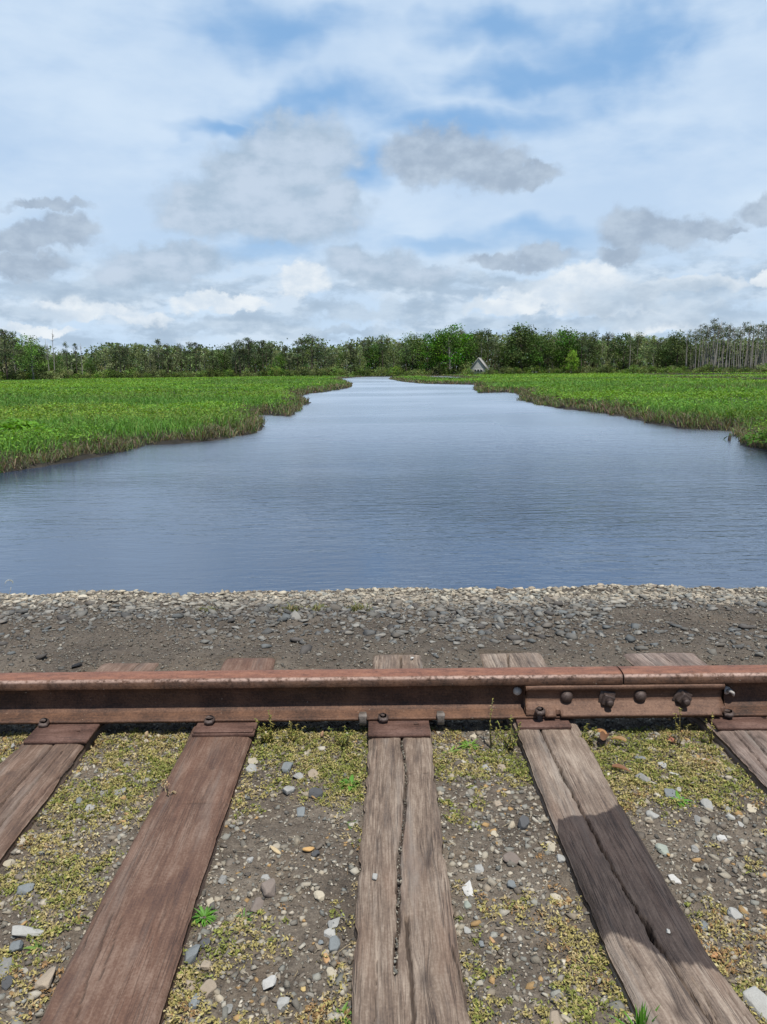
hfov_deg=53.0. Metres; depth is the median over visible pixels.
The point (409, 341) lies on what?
broadleaf tree
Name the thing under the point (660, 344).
pine tree
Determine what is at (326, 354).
pine tree
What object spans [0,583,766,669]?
gravel
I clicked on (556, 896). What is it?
stone
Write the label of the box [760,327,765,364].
cedar tree
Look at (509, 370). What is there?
shrub
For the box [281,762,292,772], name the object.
stone
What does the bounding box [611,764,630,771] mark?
dry leaf
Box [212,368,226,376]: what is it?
shrub
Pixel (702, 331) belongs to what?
cedar tree
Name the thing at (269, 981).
stone
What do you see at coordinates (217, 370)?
shrub
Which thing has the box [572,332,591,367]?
pine tree
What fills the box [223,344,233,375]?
pine tree
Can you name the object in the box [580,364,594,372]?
shrub
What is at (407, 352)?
pine tree
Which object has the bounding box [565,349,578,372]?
broadleaf tree
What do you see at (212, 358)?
pine tree
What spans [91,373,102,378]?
shrub
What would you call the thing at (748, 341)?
cedar tree
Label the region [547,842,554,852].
stone
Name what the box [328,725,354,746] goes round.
tall weed
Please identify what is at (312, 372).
shrub
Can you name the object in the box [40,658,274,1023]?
railroad tie
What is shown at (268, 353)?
pine tree
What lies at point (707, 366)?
shrub
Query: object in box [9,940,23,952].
stone
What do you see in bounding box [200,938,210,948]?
stone
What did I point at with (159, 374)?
shrub
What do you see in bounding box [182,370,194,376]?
shrub
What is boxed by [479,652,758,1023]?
railroad tie
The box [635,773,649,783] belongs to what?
stone
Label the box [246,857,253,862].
stone
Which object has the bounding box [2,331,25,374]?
slender tree
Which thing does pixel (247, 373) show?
shrub
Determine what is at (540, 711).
track spike
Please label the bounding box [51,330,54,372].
dead tree
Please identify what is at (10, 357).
slender tree
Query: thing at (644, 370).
shrub
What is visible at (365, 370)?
shrub
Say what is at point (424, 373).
shrub
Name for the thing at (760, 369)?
shrub
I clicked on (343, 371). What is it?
shrub
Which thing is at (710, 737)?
tall weed
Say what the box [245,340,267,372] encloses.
broadleaf tree
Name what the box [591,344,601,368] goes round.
slender tree
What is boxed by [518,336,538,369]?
broadleaf tree
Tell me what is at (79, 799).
stone
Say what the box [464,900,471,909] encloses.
stone
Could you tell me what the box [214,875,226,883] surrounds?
stone
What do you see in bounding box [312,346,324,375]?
pine tree
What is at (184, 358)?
pine tree
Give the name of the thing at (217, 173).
sky
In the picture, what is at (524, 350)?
broadleaf tree
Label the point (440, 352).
broadleaf tree
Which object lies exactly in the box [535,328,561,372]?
broadleaf tree
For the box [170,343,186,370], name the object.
pine tree
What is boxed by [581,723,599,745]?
tall weed
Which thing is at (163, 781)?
dry sprig
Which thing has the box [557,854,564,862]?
stone
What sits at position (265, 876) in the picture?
stone
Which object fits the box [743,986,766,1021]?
stone
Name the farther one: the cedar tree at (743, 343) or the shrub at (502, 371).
the shrub at (502, 371)
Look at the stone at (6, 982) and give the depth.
1.62 m
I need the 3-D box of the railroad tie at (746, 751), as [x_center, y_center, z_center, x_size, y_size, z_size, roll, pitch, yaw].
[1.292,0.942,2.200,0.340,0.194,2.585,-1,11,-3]
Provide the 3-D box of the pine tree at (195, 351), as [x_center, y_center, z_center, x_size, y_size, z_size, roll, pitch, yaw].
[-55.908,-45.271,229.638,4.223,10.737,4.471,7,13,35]
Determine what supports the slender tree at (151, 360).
on the marsh ground at (177, 440)
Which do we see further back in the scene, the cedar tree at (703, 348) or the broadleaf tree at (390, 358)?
the broadleaf tree at (390, 358)
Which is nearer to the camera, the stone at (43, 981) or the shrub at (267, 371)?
the stone at (43, 981)
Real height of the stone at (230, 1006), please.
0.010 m
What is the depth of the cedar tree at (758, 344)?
199.03 m
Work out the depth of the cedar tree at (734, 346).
199.84 m
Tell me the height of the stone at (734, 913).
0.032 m
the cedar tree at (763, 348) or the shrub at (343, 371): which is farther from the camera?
the shrub at (343, 371)
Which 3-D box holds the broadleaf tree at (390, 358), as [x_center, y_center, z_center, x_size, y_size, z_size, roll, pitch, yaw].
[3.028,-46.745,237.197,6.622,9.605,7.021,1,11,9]
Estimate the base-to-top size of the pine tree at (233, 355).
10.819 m
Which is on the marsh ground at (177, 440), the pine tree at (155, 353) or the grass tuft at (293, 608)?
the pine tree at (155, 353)
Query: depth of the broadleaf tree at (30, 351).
204.50 m
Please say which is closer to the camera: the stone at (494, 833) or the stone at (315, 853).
the stone at (315, 853)
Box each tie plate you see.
[23,724,101,744]
[192,722,257,736]
[368,720,430,737]
[515,719,571,729]
[706,717,766,730]
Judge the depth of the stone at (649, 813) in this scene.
2.22 m
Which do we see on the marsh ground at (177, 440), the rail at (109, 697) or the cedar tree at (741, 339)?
the cedar tree at (741, 339)
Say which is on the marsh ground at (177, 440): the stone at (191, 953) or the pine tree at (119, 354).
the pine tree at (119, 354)
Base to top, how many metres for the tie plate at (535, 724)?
0.014 m
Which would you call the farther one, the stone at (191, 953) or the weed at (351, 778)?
the weed at (351, 778)
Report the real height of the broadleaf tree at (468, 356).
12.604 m
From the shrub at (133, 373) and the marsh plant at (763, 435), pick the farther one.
the shrub at (133, 373)
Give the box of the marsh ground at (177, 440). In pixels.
[0,367,766,472]
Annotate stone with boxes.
[0,957,12,977]
[1,975,14,990]
[3,859,14,866]
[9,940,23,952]
[11,925,44,937]
[16,881,35,895]
[34,967,55,990]
[71,663,81,667]
[76,797,81,803]
[83,804,95,812]
[114,787,125,795]
[184,944,199,964]
[185,979,195,993]
[189,993,199,1009]
[199,979,216,998]
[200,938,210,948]
[200,960,211,970]
[206,897,213,904]
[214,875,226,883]
[227,1004,232,1013]
[245,764,256,772]
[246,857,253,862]
[248,757,257,764]
[250,897,263,912]
[260,874,269,880]
[260,878,275,897]
[262,975,276,989]
[277,997,289,1009]
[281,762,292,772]
[282,786,294,794]
[292,772,303,778]
[297,806,304,816]
[308,769,319,779]
[309,787,322,797]
[311,850,319,857]
[313,890,324,901]
[322,953,329,962]
[324,928,335,938]
[326,967,336,981]
[327,917,339,928]
[328,935,340,952]
[372,873,377,879]
[462,880,473,896]
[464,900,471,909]
[464,926,470,934]
[469,733,476,739]
[474,864,483,872]
[477,940,483,947]
[490,830,498,837]
[493,800,501,806]
[497,764,505,772]
[502,851,520,863]
[507,880,516,887]
[517,815,529,829]
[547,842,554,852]
[548,1010,560,1023]
[550,893,563,902]
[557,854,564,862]
[560,1014,571,1022]
[634,755,645,761]
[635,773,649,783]
[646,810,658,818]
[655,843,669,855]
[657,761,666,768]
[664,788,677,798]
[665,874,681,883]
[691,845,698,852]
[694,815,700,821]
[698,919,708,931]
[700,798,712,809]
[716,834,727,841]
[727,907,742,920]
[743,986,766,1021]
[747,804,756,812]
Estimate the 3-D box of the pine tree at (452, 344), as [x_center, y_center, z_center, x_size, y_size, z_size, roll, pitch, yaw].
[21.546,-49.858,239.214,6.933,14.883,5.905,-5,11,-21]
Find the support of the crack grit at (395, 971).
on the railroad tie at (425, 985)
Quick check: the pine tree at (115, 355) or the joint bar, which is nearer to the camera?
the joint bar
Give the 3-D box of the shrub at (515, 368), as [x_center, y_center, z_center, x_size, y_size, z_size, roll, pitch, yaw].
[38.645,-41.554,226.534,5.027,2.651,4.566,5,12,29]
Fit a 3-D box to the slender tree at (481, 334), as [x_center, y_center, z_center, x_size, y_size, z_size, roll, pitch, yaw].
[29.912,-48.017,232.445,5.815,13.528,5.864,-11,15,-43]
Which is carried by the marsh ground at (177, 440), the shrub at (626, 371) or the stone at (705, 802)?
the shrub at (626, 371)
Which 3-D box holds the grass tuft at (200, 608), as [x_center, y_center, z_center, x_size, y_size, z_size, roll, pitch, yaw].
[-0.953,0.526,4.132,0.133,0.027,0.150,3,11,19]
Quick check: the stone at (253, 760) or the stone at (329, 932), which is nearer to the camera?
the stone at (329, 932)
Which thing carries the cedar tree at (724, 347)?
on the marsh ground at (177, 440)
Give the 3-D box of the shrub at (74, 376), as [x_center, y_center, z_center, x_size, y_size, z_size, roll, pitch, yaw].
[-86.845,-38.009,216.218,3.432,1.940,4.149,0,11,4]
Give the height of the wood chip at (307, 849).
0.011 m
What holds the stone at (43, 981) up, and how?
on the ballast ground at (308, 826)
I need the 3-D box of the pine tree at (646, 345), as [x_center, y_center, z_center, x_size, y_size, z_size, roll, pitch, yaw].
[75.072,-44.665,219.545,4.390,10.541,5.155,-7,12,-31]
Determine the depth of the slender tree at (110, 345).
236.29 m
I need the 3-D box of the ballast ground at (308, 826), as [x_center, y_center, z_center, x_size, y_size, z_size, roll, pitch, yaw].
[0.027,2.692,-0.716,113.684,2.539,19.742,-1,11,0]
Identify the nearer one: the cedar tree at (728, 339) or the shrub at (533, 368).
the cedar tree at (728, 339)
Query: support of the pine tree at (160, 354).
on the marsh ground at (177, 440)
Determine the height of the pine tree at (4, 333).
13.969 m
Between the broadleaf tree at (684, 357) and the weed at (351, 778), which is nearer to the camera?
the weed at (351, 778)
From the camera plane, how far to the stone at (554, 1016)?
1.53 m
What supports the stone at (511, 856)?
on the ballast ground at (308, 826)
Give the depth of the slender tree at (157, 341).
238.87 m
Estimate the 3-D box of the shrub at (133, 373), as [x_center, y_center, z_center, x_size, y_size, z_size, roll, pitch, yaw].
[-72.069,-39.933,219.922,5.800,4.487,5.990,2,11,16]
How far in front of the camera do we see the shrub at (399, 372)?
228.98 m
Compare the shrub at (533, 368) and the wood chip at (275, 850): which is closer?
the wood chip at (275, 850)
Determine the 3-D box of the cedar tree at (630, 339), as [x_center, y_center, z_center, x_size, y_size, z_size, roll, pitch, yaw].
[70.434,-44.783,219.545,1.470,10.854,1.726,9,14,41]
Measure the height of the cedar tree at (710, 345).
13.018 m
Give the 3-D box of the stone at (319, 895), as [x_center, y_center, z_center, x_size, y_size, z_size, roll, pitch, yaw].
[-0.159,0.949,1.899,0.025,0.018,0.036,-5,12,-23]
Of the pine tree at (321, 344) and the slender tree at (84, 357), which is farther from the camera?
the pine tree at (321, 344)
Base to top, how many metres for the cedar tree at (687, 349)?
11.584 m
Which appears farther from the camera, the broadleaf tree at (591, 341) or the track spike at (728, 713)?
the broadleaf tree at (591, 341)
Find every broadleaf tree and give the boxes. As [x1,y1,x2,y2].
[10,334,48,379]
[21,344,50,373]
[29,349,49,376]
[49,355,66,376]
[83,356,97,377]
[213,343,238,372]
[214,353,227,372]
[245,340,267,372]
[272,354,287,375]
[335,353,348,374]
[347,347,366,372]
[364,343,381,374]
[383,345,403,369]
[396,331,426,374]
[402,337,429,373]
[411,333,442,371]
[427,328,458,369]
[429,323,477,372]
[429,332,456,373]
[454,334,482,368]
[461,329,489,361]
[494,333,522,373]
[499,322,545,373]
[500,341,522,369]
[502,327,541,365]
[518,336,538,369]
[526,335,555,372]
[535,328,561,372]
[551,326,584,367]
[551,327,584,372]
[560,340,585,367]
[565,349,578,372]
[578,333,601,366]
[607,332,640,368]
[654,339,680,372]
[656,329,688,368]
[656,337,683,368]
[672,340,694,368]
[684,338,711,366]
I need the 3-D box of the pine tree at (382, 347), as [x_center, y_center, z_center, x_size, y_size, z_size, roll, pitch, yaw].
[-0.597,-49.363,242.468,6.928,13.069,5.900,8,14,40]
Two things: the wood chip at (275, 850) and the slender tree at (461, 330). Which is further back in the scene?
the slender tree at (461, 330)
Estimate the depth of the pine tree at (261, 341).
237.08 m
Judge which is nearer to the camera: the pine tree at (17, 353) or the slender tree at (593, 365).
the pine tree at (17, 353)
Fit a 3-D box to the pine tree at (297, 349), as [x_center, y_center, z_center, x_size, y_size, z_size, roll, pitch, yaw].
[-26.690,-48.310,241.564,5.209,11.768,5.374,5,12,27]
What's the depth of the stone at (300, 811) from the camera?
2.25 m
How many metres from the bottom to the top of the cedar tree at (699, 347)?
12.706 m
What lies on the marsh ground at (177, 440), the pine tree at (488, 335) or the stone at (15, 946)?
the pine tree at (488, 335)
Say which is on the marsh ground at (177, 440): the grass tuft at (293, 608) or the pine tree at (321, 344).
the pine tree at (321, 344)
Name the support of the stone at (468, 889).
on the ballast ground at (308, 826)
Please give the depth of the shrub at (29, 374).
206.39 m
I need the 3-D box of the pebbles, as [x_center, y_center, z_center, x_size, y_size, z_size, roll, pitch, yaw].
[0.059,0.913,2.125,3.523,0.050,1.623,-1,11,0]
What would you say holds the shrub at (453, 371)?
on the marsh ground at (177, 440)
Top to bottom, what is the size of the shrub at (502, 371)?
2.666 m
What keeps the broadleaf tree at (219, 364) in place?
on the marsh ground at (177, 440)
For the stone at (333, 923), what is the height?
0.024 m
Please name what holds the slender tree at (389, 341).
on the marsh ground at (177, 440)
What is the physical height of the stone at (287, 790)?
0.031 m
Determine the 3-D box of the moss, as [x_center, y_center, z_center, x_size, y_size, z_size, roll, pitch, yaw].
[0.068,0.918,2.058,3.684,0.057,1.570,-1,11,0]
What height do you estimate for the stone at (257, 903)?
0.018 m
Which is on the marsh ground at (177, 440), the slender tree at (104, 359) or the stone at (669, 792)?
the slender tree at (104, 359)
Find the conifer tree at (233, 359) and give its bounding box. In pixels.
[231,343,240,375]
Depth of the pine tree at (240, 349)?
229.50 m
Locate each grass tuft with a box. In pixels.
[196,605,218,611]
[272,602,308,615]
[305,602,329,610]
[344,600,372,611]
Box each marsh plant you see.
[0,418,56,436]
[724,429,766,444]
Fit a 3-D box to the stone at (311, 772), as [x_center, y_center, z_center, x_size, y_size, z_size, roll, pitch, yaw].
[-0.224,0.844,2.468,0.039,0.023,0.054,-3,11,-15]
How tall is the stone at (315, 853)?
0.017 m
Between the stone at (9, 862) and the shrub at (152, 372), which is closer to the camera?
the stone at (9, 862)
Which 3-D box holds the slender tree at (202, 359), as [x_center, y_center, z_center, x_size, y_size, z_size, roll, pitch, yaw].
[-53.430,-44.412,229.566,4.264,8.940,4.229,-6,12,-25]
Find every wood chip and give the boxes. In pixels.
[270,846,280,853]
[302,847,313,851]
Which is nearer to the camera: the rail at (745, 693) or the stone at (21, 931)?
the stone at (21, 931)
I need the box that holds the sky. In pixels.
[0,0,766,370]
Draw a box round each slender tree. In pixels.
[0,337,12,376]
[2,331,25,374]
[3,339,15,376]
[56,352,65,369]
[81,355,91,375]
[91,352,100,373]
[98,347,112,371]
[102,343,118,376]
[129,343,143,377]
[132,344,149,377]
[143,347,156,372]
[149,339,169,371]
[171,347,184,373]
[191,347,208,372]
[198,348,208,373]
[204,349,211,371]
[271,350,279,373]
[303,337,318,370]
[331,348,339,371]
[340,341,351,371]
[355,346,366,373]
[379,335,395,371]
[394,341,403,370]
[447,328,465,368]
[472,330,491,364]
[492,342,506,371]
[506,327,528,371]
[546,334,560,369]
[574,338,584,368]
[582,336,598,372]
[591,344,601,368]
[597,342,610,369]
[606,339,619,370]
[623,340,639,367]
[631,332,648,367]
[636,338,651,368]
[646,336,658,366]
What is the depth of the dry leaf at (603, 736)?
2.65 m
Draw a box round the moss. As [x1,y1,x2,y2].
[0,723,766,1023]
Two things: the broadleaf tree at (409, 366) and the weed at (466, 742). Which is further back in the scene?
the broadleaf tree at (409, 366)
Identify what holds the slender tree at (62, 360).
on the marsh ground at (177, 440)
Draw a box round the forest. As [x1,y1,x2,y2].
[1,332,766,377]
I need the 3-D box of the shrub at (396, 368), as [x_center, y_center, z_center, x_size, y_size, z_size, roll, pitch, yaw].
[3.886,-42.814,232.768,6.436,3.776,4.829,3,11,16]
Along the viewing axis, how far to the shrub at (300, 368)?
227.89 m
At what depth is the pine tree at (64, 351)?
220.82 m
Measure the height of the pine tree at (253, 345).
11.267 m
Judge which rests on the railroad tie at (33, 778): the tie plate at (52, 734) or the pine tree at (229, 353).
the tie plate at (52, 734)
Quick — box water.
[0,376,766,595]
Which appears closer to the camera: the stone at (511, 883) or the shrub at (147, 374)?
the stone at (511, 883)
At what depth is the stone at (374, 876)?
1.92 m
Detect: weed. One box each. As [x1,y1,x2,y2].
[23,940,44,953]
[192,906,218,926]
[235,908,252,920]
[254,710,274,743]
[279,721,304,742]
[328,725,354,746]
[334,1002,351,1023]
[339,774,361,791]
[442,745,461,754]
[457,739,478,753]
[489,698,493,747]
[495,715,520,751]
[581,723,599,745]
[606,1001,659,1023]
[671,791,690,806]
[673,707,689,747]
[704,713,714,743]
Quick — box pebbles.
[0,717,766,1023]
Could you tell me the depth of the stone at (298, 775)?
2.45 m
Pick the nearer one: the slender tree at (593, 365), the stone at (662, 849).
the stone at (662, 849)
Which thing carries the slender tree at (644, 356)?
on the marsh ground at (177, 440)
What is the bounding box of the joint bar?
[524,684,724,717]
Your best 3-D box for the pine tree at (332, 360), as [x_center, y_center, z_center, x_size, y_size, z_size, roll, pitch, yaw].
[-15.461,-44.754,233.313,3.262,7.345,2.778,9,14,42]
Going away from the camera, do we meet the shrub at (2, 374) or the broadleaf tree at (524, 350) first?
the shrub at (2, 374)
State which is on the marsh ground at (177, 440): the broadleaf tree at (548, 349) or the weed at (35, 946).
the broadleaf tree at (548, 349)
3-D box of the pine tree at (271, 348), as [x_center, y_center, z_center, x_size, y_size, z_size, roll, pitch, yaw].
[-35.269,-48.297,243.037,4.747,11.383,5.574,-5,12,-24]
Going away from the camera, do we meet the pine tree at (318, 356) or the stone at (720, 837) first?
the stone at (720, 837)
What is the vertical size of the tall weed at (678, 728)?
0.147 m
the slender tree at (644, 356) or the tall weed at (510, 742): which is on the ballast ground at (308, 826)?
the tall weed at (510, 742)
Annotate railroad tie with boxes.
[0,663,158,867]
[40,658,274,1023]
[352,655,470,1023]
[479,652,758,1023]
[623,652,766,794]
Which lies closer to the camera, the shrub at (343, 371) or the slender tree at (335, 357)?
the shrub at (343, 371)
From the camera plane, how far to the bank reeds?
29.26 m
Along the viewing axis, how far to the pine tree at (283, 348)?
236.19 m
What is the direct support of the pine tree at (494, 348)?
on the marsh ground at (177, 440)
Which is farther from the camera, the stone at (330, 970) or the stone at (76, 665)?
the stone at (76, 665)
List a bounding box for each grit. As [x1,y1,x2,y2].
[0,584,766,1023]
[393,741,407,974]
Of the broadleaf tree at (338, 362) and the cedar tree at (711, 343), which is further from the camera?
the broadleaf tree at (338, 362)
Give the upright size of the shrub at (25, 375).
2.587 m
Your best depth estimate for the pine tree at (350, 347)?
238.01 m
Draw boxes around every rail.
[0,666,622,724]
[617,665,766,717]
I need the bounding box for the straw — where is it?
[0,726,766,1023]
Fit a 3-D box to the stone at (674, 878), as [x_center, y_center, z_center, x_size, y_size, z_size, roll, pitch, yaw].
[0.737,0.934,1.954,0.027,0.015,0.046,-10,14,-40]
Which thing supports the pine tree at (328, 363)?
on the marsh ground at (177, 440)
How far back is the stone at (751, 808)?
2.26 m
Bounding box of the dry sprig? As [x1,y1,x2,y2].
[161,774,174,795]
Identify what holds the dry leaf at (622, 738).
on the moss
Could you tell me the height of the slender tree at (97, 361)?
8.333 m
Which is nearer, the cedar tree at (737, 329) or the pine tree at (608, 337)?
the cedar tree at (737, 329)
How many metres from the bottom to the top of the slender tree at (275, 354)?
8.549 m
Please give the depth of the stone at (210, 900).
1.88 m
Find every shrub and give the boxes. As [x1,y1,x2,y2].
[0,371,8,379]
[8,371,31,379]
[16,372,31,379]
[23,371,37,378]
[37,371,52,379]
[38,370,64,379]
[48,367,69,378]
[56,367,73,378]
[69,373,80,378]
[76,372,90,378]
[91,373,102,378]
[94,369,114,377]
[106,369,123,377]
[123,366,139,377]
[140,371,152,377]
[148,369,160,377]
[154,369,166,377]
[165,371,178,377]
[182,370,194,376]
[195,370,208,376]
[202,367,214,376]
[206,368,220,376]
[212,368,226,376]
[221,367,237,376]
[241,368,256,376]
[260,363,274,375]
[266,366,284,375]
[280,368,294,376]
[291,364,311,375]
[308,367,318,375]
[314,366,325,375]
[325,364,342,375]
[339,370,350,375]
[353,370,366,375]
[356,366,373,375]
[373,365,388,376]
[380,369,395,375]
[389,364,403,374]
[396,368,405,375]
[409,369,424,374]
[416,369,426,374]
[429,366,446,374]
[439,366,447,374]
[450,367,460,374]
[455,362,471,373]
[462,368,473,374]
[484,365,494,373]
[496,367,507,373]
[504,366,514,373]
[505,367,521,373]
[523,365,545,373]
[558,364,579,373]
[572,365,588,372]
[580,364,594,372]
[597,362,614,373]
[606,367,620,372]
[625,363,639,372]
[630,365,641,372]
[640,364,657,372]
[647,366,661,372]
[658,366,671,372]
[664,365,678,372]
[679,366,687,372]
[692,367,709,372]
[699,362,720,372]
[727,366,737,372]
[748,363,766,372]
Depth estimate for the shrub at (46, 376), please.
208.61 m
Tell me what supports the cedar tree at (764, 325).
on the marsh ground at (177, 440)
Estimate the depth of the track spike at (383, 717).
2.72 m
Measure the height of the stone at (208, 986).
0.026 m
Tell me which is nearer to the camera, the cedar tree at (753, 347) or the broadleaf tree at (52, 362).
the cedar tree at (753, 347)
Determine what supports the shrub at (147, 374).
on the marsh ground at (177, 440)
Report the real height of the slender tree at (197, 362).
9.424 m
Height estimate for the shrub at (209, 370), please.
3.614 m
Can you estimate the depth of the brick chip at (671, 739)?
2.69 m
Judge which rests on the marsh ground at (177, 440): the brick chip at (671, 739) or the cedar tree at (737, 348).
the cedar tree at (737, 348)
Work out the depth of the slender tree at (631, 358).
222.16 m
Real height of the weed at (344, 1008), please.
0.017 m
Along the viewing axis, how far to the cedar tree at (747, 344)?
204.28 m
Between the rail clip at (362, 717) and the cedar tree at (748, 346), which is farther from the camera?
the cedar tree at (748, 346)
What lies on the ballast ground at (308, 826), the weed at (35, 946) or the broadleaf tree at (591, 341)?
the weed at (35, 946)
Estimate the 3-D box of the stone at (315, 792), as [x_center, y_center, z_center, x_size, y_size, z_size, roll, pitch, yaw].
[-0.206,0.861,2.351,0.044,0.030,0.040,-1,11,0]
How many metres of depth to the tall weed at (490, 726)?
2.63 m
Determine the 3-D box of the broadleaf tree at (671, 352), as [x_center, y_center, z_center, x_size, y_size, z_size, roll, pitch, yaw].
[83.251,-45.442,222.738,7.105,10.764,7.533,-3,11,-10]
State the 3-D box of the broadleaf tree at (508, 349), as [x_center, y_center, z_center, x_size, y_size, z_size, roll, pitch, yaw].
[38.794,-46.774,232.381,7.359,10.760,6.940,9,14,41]
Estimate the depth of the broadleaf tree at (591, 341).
231.52 m
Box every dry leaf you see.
[600,731,608,740]
[611,736,626,741]
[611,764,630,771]
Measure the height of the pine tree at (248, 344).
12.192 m
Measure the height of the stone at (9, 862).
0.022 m
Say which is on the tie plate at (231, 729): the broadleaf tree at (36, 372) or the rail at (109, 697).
the rail at (109, 697)
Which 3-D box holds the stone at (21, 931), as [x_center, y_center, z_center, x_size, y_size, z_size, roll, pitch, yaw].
[-0.822,0.971,1.779,0.071,0.028,0.030,-4,11,-18]
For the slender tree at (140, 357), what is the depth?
226.81 m
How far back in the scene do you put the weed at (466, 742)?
2.67 m
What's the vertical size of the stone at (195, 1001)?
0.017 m
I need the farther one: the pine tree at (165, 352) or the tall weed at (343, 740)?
the pine tree at (165, 352)
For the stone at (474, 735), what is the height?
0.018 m
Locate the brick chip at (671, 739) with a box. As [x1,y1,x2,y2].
[667,736,675,742]
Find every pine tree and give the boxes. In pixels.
[0,329,16,379]
[11,340,25,374]
[34,345,48,376]
[61,342,69,369]
[71,343,79,369]
[95,346,108,372]
[109,346,123,369]
[114,345,129,372]
[117,347,128,376]
[123,346,131,371]
[139,347,146,377]
[151,351,161,377]
[158,353,165,369]
[159,343,171,374]
[167,354,175,373]
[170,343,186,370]
[181,342,195,371]
[181,350,189,369]
[187,342,202,373]
[209,350,215,374]
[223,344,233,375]
[226,343,239,368]
[229,339,248,374]
[238,344,249,376]
[241,337,257,375]
[241,341,260,372]
[255,340,268,367]
[261,345,273,369]
[266,341,278,369]
[279,346,290,370]
[290,340,305,373]
[292,333,324,369]
[294,338,308,370]
[306,349,317,364]
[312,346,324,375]
[317,342,328,374]
[320,342,330,368]
[324,355,332,369]
[327,352,335,371]
[345,344,355,372]
[358,340,368,370]
[362,340,374,374]
[372,334,390,374]
[373,340,384,366]
[400,344,412,370]
[412,348,424,366]
[441,328,461,373]
[480,328,494,365]
[486,344,496,368]
[488,337,500,366]
[539,344,550,366]
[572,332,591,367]
[587,330,601,367]
[598,332,613,371]
[608,338,624,370]
[637,337,654,362]
[651,338,664,368]
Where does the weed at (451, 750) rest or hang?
on the ballast ground at (308, 826)
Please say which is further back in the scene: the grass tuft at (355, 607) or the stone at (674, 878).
the grass tuft at (355, 607)
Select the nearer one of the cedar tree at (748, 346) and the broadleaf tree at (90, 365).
the cedar tree at (748, 346)
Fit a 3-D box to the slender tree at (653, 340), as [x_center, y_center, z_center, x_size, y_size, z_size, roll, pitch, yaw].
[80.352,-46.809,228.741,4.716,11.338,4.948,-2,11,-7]
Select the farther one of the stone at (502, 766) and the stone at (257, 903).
the stone at (502, 766)
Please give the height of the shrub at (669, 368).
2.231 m
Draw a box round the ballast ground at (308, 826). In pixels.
[0,586,766,1023]
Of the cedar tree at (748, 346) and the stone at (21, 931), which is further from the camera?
the cedar tree at (748, 346)
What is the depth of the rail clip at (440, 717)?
2.73 m
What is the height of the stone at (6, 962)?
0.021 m
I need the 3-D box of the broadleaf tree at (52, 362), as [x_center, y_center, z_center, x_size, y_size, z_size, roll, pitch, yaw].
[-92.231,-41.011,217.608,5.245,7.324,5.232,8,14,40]
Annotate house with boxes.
[470,358,488,373]
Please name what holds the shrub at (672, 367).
on the marsh ground at (177, 440)
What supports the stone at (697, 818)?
on the ballast ground at (308, 826)
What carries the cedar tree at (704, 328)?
on the marsh ground at (177, 440)
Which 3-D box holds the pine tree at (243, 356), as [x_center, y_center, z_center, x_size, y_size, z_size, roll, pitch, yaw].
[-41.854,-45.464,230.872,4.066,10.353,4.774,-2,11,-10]
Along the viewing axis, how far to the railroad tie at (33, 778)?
2.42 m
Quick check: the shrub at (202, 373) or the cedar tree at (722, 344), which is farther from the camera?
the shrub at (202, 373)
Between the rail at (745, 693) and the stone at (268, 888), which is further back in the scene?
the rail at (745, 693)
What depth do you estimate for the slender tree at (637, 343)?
223.94 m
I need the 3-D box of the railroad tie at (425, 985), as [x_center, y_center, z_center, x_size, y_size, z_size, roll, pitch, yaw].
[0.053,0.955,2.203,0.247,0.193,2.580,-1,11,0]
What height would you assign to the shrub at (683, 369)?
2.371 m
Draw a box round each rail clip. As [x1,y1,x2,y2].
[359,712,366,724]
[436,711,444,724]
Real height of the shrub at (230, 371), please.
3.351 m
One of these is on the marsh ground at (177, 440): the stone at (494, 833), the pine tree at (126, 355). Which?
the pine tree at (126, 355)
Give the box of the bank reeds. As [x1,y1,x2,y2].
[0,372,766,472]
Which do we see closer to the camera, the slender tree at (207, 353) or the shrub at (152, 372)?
the shrub at (152, 372)
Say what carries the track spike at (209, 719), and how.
attached to the tie plate at (231, 729)
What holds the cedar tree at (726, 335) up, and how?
on the marsh ground at (177, 440)
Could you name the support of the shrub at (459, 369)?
on the marsh ground at (177, 440)
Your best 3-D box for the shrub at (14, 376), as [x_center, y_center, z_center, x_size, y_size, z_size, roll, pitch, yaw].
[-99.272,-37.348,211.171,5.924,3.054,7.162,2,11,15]
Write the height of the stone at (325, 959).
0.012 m
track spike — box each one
[38,718,49,727]
[204,715,214,724]
[378,713,388,722]
[535,706,545,720]
[723,709,733,717]
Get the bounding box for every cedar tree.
[629,336,633,371]
[685,332,692,366]
[694,329,701,368]
[695,333,699,364]
[697,329,702,371]
[698,329,704,371]
[699,323,707,366]
[701,332,706,365]
[704,329,709,364]
[707,318,722,371]
[708,321,713,364]
[710,325,715,369]
[712,321,719,366]
[717,328,723,367]
[718,326,724,366]
[722,323,730,367]
[723,328,728,366]
[723,328,729,367]
[728,327,736,366]
[730,327,737,367]
[733,327,740,371]
[733,330,736,366]
[735,327,740,371]
[737,330,741,368]
[738,329,745,367]
[741,323,746,367]
[742,324,750,370]
[744,322,750,370]
[744,325,751,371]
[749,325,756,371]
[750,329,757,368]
[754,324,760,368]
[754,327,760,370]
[755,325,762,369]
[758,321,764,369]
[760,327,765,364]
[761,326,765,365]
[763,324,766,364]

